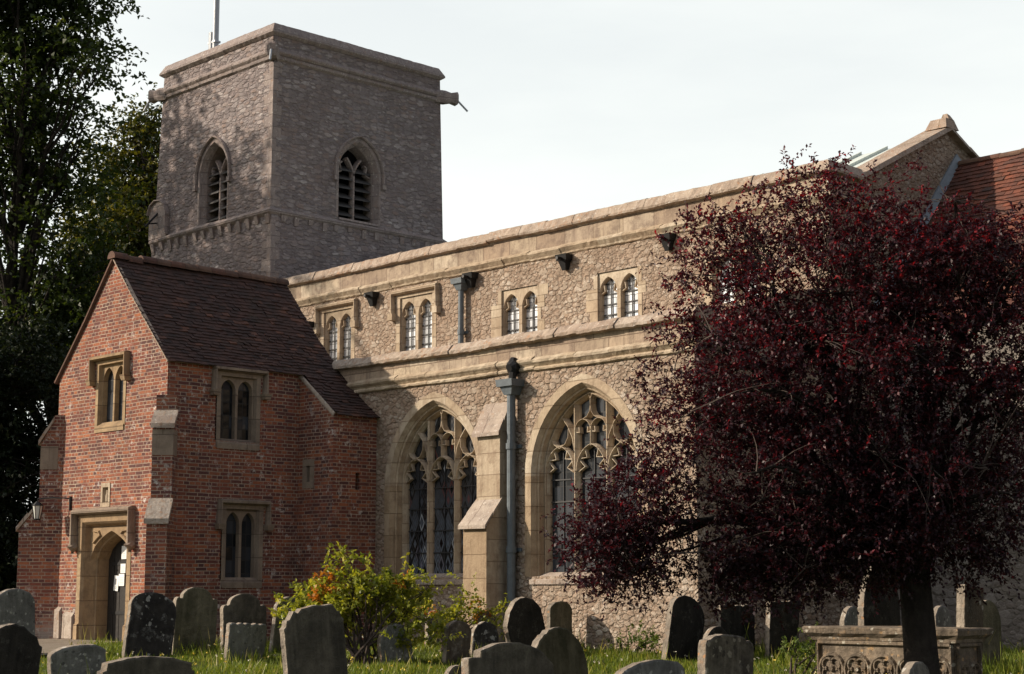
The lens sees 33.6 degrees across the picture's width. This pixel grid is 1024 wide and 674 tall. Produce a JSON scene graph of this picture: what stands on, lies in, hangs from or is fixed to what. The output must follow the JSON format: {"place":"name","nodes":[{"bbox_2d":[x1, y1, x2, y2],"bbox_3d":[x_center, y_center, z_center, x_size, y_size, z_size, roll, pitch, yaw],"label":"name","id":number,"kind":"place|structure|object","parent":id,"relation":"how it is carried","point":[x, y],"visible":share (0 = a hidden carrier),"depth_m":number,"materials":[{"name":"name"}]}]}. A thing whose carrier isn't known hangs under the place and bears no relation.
{"place":"outdoors","nodes":[
{"label":"outdoors","id":0,"kind":"place"},
{"bbox_2d":[38,639,116,654],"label":"path","id":1,"kind":"structure","parent":0,"point":[49,645],"depth_m":29.16,"materials":[{"name":"beige concrete"}]},
{"bbox_2d":[0,0,1023,520],"label":"sky","id":2,"kind":"structure","parent":0,"point":[573,107],"materials":[{"name":"white"}]},
{"bbox_2d":[38,623,1023,673],"bbox_3d":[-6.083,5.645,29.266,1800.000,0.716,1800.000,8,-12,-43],"label":"ground","id":3,"kind":"structure","parent":0,"point":[270,654],"depth_m":24.20,"materials":[{"name":"green plant"}]},
{"bbox_2d":[0,588,34,634],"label":"headstone","id":4,"kind":"object","parent":3,"relation":"on","point":[17,606],"visible":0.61,"depth_m":25.75,"materials":[{"name":"stone"}]},
{"bbox_2d":[0,623,41,673],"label":"headstone","id":5,"kind":"object","parent":3,"relation":"on","point":[20,649],"visible":1,"depth_m":18.28,"materials":[{"name":"stone"}]},
{"bbox_2d":[0,294,82,591],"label":"yew tree","id":6,"kind":"object","parent":3,"relation":"on","point":[19,438],"visible":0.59,"depth_m":39.74,"materials":[{"name":"green plant"}]},
{"bbox_2d":[0,202,150,427],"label":"lime tree","id":7,"kind":"object","parent":3,"relation":"on","point":[66,305],"visible":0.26,"depth_m":52.59,"materials":[{"name":"green plant"}]},
{"bbox_2d":[47,644,105,673],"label":"headstone","id":8,"kind":"object","parent":3,"relation":"on","point":[70,659],"visible":0.89,"depth_m":20.74,"materials":[{"name":"stone"}]},
{"bbox_2d":[0,0,160,354],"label":"lime tree","id":9,"kind":"object","parent":3,"relation":"on","point":[24,135],"visible":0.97,"depth_m":52.58,"materials":[{"name":"green plant"}]},
{"bbox_2d":[39,82,162,295],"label":"lime tree","id":10,"kind":"object","parent":3,"relation":"on","point":[148,163],"visible":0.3,"depth_m":63.37,"materials":[{"name":"green plant"}]},
{"bbox_2d":[97,656,193,673],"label":"headstone","id":11,"kind":"object","parent":3,"relation":"on","point":[147,665],"visible":1,"depth_m":17.90,"materials":[{"name":"stone"}]},
{"bbox_2d":[122,592,175,657],"bbox_3d":[-5.489,4.529,25.675,0.809,1.336,0.110,20,-25,-39],"label":"headstone","id":12,"kind":"object","parent":3,"relation":"on","point":[150,623],"visible":0.76,"depth_m":25.66,"materials":[{"name":"stone"}]},
{"bbox_2d":[172,587,217,654],"bbox_3d":[-4.989,4.617,26.625,0.789,1.372,0.110,12,-14,-44],"label":"headstone","id":13,"kind":"object","parent":3,"relation":"on","point":[195,606],"visible":0.68,"depth_m":26.60,"materials":[{"name":"stone"}]},
{"bbox_2d":[220,594,266,649],"bbox_3d":[-4.308,4.752,27.254,0.853,1.253,0.110,8,-14,-44],"label":"headstone","id":14,"kind":"object","parent":3,"relation":"on","point":[243,608],"visible":0.51,"depth_m":27.23,"materials":[{"name":"stone"}]},
{"bbox_2d":[223,623,266,663],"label":"headstone","id":15,"kind":"object","parent":3,"relation":"on","point":[241,637],"visible":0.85,"depth_m":24.50,"materials":[{"name":"stone"}]},
{"bbox_2d":[269,597,296,651],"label":"headstone","id":16,"kind":"object","parent":3,"relation":"on","point":[275,641],"visible":0.29,"depth_m":26.77,"materials":[{"name":"stone"}]},
{"bbox_2d":[279,604,347,673],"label":"headstone","id":17,"kind":"object","parent":3,"relation":"on","point":[312,639],"visible":1,"depth_m":17.80,"materials":[{"name":"stone"}]},
{"bbox_2d":[267,541,465,665],"bbox_3d":[-2.092,3.828,24.321,2.922,1.808,1.702,0,-8,1],"label":"elder bush","id":18,"kind":"object","parent":3,"relation":"on","point":[385,584],"visible":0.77,"depth_m":24.22,"materials":[{"name":"green plant"}]},
{"bbox_2d":[377,623,413,664],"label":"headstone","id":19,"kind":"object","parent":3,"relation":"on","point":[386,645],"visible":0.69,"depth_m":24.11,"materials":[{"name":"stone"}]},
{"bbox_2d":[424,610,447,647],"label":"headstone","id":20,"kind":"object","parent":3,"relation":"on","point":[429,638],"visible":0.06,"depth_m":28.19,"materials":[{"name":"stone"}]},
{"bbox_2d":[372,570,510,652],"bbox_3d":[-1.022,4.347,26.699,2.545,1.359,1.526,4,-9,-24],"label":"rose bush","id":21,"kind":"object","parent":3,"relation":"on","point":[452,613],"visible":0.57,"depth_m":26.58,"materials":[{"name":"green plant"}]},
{"bbox_2d":[444,665,460,673],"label":"headstone","id":22,"kind":"object","parent":3,"relation":"on","point":[450,670],"visible":0.71,"depth_m":20.07,"materials":[{"name":"stone"}]},
{"bbox_2d":[442,621,471,662],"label":"headstone","id":23,"kind":"object","parent":3,"relation":"on","point":[457,647],"visible":0.77,"depth_m":24.43,"materials":[{"name":"stone"}]},
{"bbox_2d":[470,611,496,629],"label":"headstone","id":24,"kind":"object","parent":3,"relation":"on","point":[480,617],"visible":0.06,"depth_m":27.86,"materials":[{"name":"stone"}]},
{"bbox_2d":[470,621,498,656],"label":"headstone","id":25,"kind":"object","parent":3,"relation":"on","point":[484,632],"visible":0.48,"depth_m":25.47,"materials":[{"name":"stone"}]},
{"bbox_2d":[461,642,553,673],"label":"headstone","id":26,"kind":"object","parent":3,"relation":"on","point":[508,658],"visible":1,"depth_m":17.14,"materials":[{"name":"stone"}]},
{"bbox_2d":[16,23,1023,653],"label":"church","id":27,"kind":"structure","parent":3,"relation":"on","point":[306,333],"depth_m":31.45,"materials":[{"name":"grey stone"}]},
{"bbox_2d":[32,496,71,519],"bbox_3d":[-8.672,3.230,32.028,0.766,0.440,0.212,0,-8,0],"label":"wall lantern","id":28,"kind":"object","parent":27,"relation":"attached to","point":[37,507],"depth_m":31.98,"materials":[{"name":"black metal"}]},
{"bbox_2d":[67,505,135,641],"bbox_3d":[-7.304,4.442,30.992,0.742,2.637,2.200,8,-12,-43],"label":"doorway","id":29,"kind":"structure","parent":27,"relation":"in","point":[100,538],"depth_m":31.43,"materials":[{"name":"brown stone"}]},
{"bbox_2d":[85,350,130,432],"bbox_3d":[-7.395,1.029,31.356,0.330,1.437,1.380,8,-12,-43],"label":"porch window","id":30,"kind":"structure","parent":27,"relation":"in","point":[113,369],"depth_m":31.51,"materials":[{"name":"brown stone"}]},
{"bbox_2d":[113,575,118,590],"bbox_3d":[-7.317,4.552,31.398,0.006,0.292,0.175,8,-12,-43],"label":"paper notice","id":31,"kind":"object","parent":27,"relation":"attached to","point":[116,580],"visible":1,"depth_m":31.39,"materials":[{"name":"white paper"}]},
{"bbox_2d":[118,574,124,585],"bbox_3d":[-7.192,4.473,31.278,0.006,0.220,0.190,8,-12,-43],"label":"paper notice","id":32,"kind":"object","parent":27,"relation":"attached to","point":[121,579],"visible":1,"depth_m":31.27,"materials":[{"name":"white paper"}]},
{"bbox_2d":[120,564,125,572],"bbox_3d":[-7.165,4.261,31.281,0.006,0.170,0.170,8,-12,-43],"label":"paper notice","id":33,"kind":"object","parent":27,"relation":"attached to","point":[123,568],"visible":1,"depth_m":31.28,"materials":[{"name":"white paper"}]},
{"bbox_2d":[121,546,126,558],"bbox_3d":[-7.151,3.972,31.309,0.006,0.240,0.170,8,-12,-43],"label":"paper notice","id":34,"kind":"object","parent":27,"relation":"attached to","point":[124,552],"visible":0.92,"depth_m":31.30,"materials":[{"name":"white paper"}]},
{"bbox_2d":[192,135,231,226],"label":"belfry window","id":35,"kind":"structure","parent":27,"relation":"in","point":[214,176],"depth_m":43.12,"materials":[{"name":"grey stone"}]},
{"bbox_2d":[207,0,220,48],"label":"flagpole","id":36,"kind":"object","parent":27,"relation":"on","point":[214,41],"visible":0.4,"depth_m":44.31,"materials":[{"name":"white metal"}]},
{"bbox_2d":[209,365,271,450],"bbox_3d":[-4.997,1.307,30.987,1.280,1.497,0.330,8,-12,-43],"label":"porch window","id":37,"kind":"structure","parent":27,"relation":"in","point":[237,390],"depth_m":31.08,"materials":[{"name":"stone"}]},
{"bbox_2d":[215,499,274,587],"bbox_3d":[-4.889,3.741,30.729,1.220,1.586,0.330,8,-12,-43],"label":"porch window","id":38,"kind":"structure","parent":27,"relation":"in","point":[240,521],"depth_m":30.82,"materials":[{"name":"stone"}]},
{"bbox_2d":[302,459,313,488],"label":"slit window","id":39,"kind":"structure","parent":27,"relation":"in","point":[308,464],"depth_m":31.55,"materials":[{"name":"stone"}]},
{"bbox_2d":[313,298,358,360],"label":"clerestory window","id":40,"kind":"structure","parent":27,"relation":"in","point":[336,332],"depth_m":38.42,"materials":[{"name":"stone"}]},
{"bbox_2d":[333,135,386,226],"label":"belfry window","id":41,"kind":"structure","parent":27,"relation":"in","point":[357,174],"depth_m":43.16,"materials":[{"name":"grey stone"}]},
{"bbox_2d":[387,282,440,351],"bbox_3d":[-2.049,-0.385,36.463,0.290,1.397,1.620,8,-12,-43],"label":"clerestory window","id":42,"kind":"structure","parent":27,"relation":"in","point":[415,318],"depth_m":36.53,"materials":[{"name":"stone"}]},
{"bbox_2d":[384,392,476,584],"bbox_3d":[-1.290,2.722,30.625,0.440,3.453,2.700,8,-12,-43],"label":"aisle window","id":43,"kind":"structure","parent":27,"relation":"in","point":[432,485],"depth_m":30.91,"materials":[{"name":"stone"}]},
{"bbox_2d":[491,283,547,337],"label":"clerestory window","id":44,"kind":"structure","parent":27,"relation":"in","point":[519,310],"depth_m":34.24,"materials":[{"name":"stone"}]},
{"bbox_2d":[525,373,644,583],"bbox_3d":[1.287,2.327,27.972,0.440,3.453,2.700,8,-12,-43],"label":"aisle window","id":45,"kind":"structure","parent":27,"relation":"in","point":[570,442],"depth_m":28.45,"materials":[{"name":"stone"}]},
{"bbox_2d":[586,266,645,322],"bbox_3d":[2.026,-0.785,32.321,0.168,0.970,1.540,8,-12,-43],"label":"clerestory window","id":46,"kind":"structure","parent":27,"relation":"in","point":[618,292],"depth_m":32.35,"materials":[{"name":"stone"}]},
{"bbox_2d":[703,245,771,305],"bbox_3d":[4.056,-1.097,30.231,0.168,0.970,1.540,8,-12,-43],"label":"clerestory window","id":47,"kind":"structure","parent":27,"relation":"in","point":[708,299],"depth_m":30.56,"materials":[{"name":"stone"}]},
{"bbox_2d":[503,597,544,645],"bbox_3d":[0.222,4.606,26.002,0.120,1.280,0.811,-5,10,43],"label":"headstone","id":48,"kind":"object","parent":3,"relation":"on","point":[523,622],"visible":0.5,"depth_m":25.89,"materials":[{"name":"stone"}]},
{"bbox_2d":[41,635,1019,673],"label":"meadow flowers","id":49,"kind":"object","parent":3,"relation":"on","point":[437,654],"visible":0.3,"depth_m":23.02,"materials":[{"name":"plant"}]},
{"bbox_2d":[546,601,571,632],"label":"headstone","id":50,"kind":"object","parent":3,"relation":"on","point":[559,613],"visible":0.39,"depth_m":27.21,"materials":[{"name":"stone"}]},
{"bbox_2d":[531,627,587,673],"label":"headstone","id":51,"kind":"object","parent":3,"relation":"on","point":[561,648],"visible":0.82,"depth_m":19.19,"materials":[{"name":"stone"}]},
{"bbox_2d":[606,619,662,656],"bbox_3d":[2.014,4.620,25.925,0.919,0.618,0.963,-5,-10,31],"label":"weed clump","id":52,"kind":"object","parent":3,"relation":"on","point":[641,644],"visible":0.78,"depth_m":25.85,"materials":[{"name":"green plant"}]},
{"bbox_2d":[615,659,684,673],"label":"headstone","id":53,"kind":"object","parent":3,"relation":"on","point":[658,666],"visible":1,"depth_m":17.16,"materials":[{"name":"stone"}]},
{"bbox_2d":[661,595,704,661],"bbox_3d":[2.501,4.442,24.829,0.110,1.313,0.850,-8,-27,40],"label":"headstone","id":54,"kind":"object","parent":3,"relation":"on","point":[684,630],"visible":0.67,"depth_m":24.78,"materials":[{"name":"stone"}]},
{"bbox_2d":[703,626,726,638],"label":"headstone","id":55,"kind":"object","parent":3,"relation":"on","point":[714,630],"visible":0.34,"depth_m":24.36,"materials":[{"name":"stone"}]},
{"bbox_2d":[697,634,753,673],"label":"headstone","id":56,"kind":"object","parent":3,"relation":"on","point":[724,654],"visible":1,"depth_m":20.07,"materials":[{"name":"stone"}]},
{"bbox_2d":[717,604,754,650],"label":"headstone","id":57,"kind":"object","parent":3,"relation":"on","point":[732,624],"visible":0.3,"depth_m":25.08,"materials":[{"name":"stone"}]},
{"bbox_2d":[539,143,1023,673],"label":"copper plum tree","id":58,"kind":"object","parent":3,"relation":"on","point":[895,517],"visible":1,"depth_m":18.08,"materials":[{"name":"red plant"}]},
{"bbox_2d":[764,600,798,659],"bbox_3d":[3.990,4.512,25.101,0.732,1.215,0.100,7,-7,-45],"label":"headstone","id":59,"kind":"object","parent":3,"relation":"on","point":[774,632],"visible":0.52,"depth_m":24.99,"materials":[{"name":"stone"}]},
{"bbox_2d":[777,621,817,673],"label":"weed clump","id":60,"kind":"object","parent":3,"relation":"on","point":[795,641],"visible":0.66,"depth_m":22.03,"materials":[{"name":"green plant"}]},
{"bbox_2d":[840,606,857,625],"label":"headstone","id":61,"kind":"object","parent":3,"relation":"on","point":[849,617],"visible":0.24,"depth_m":24.56,"materials":[{"name":"stone"}]},
{"bbox_2d":[857,566,899,625],"bbox_3d":[5.010,3.978,23.163,0.851,1.814,0.120,8,-11,-42],"label":"headstone","id":62,"kind":"object","parent":3,"relation":"on","point":[889,613],"visible":0.23,"depth_m":23.09,"materials":[{"name":"stone"}]},
{"bbox_2d":[801,626,993,673],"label":"chest tomb","id":63,"kind":"object","parent":3,"relation":"on","point":[860,649],"visible":0.77,"depth_m":19.80,"materials":[{"name":"stone"}]},
{"bbox_2d":[901,661,929,673],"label":"headstone","id":64,"kind":"object","parent":3,"relation":"on","point":[914,667],"visible":1,"depth_m":16.15,"materials":[{"name":"stone"}]},
{"bbox_2d":[934,606,951,626],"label":"headstone","id":65,"kind":"object","parent":3,"relation":"on","point":[942,615],"visible":0.36,"depth_m":23.79,"materials":[{"name":"stone"}]},
{"bbox_2d":[956,584,983,661],"bbox_3d":[5.974,4.014,22.181,0.472,1.516,0.140,16,-18,-42],"label":"headstone","id":66,"kind":"object","parent":3,"relation":"on","point":[969,613],"visible":0.49,"depth_m":22.17,"materials":[{"name":"stone"}]},
{"bbox_2d":[983,600,1001,668],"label":"headstone","id":67,"kind":"object","parent":3,"relation":"on","point":[991,617],"visible":0.45,"depth_m":23.14,"materials":[{"name":"stone"}]}
]}

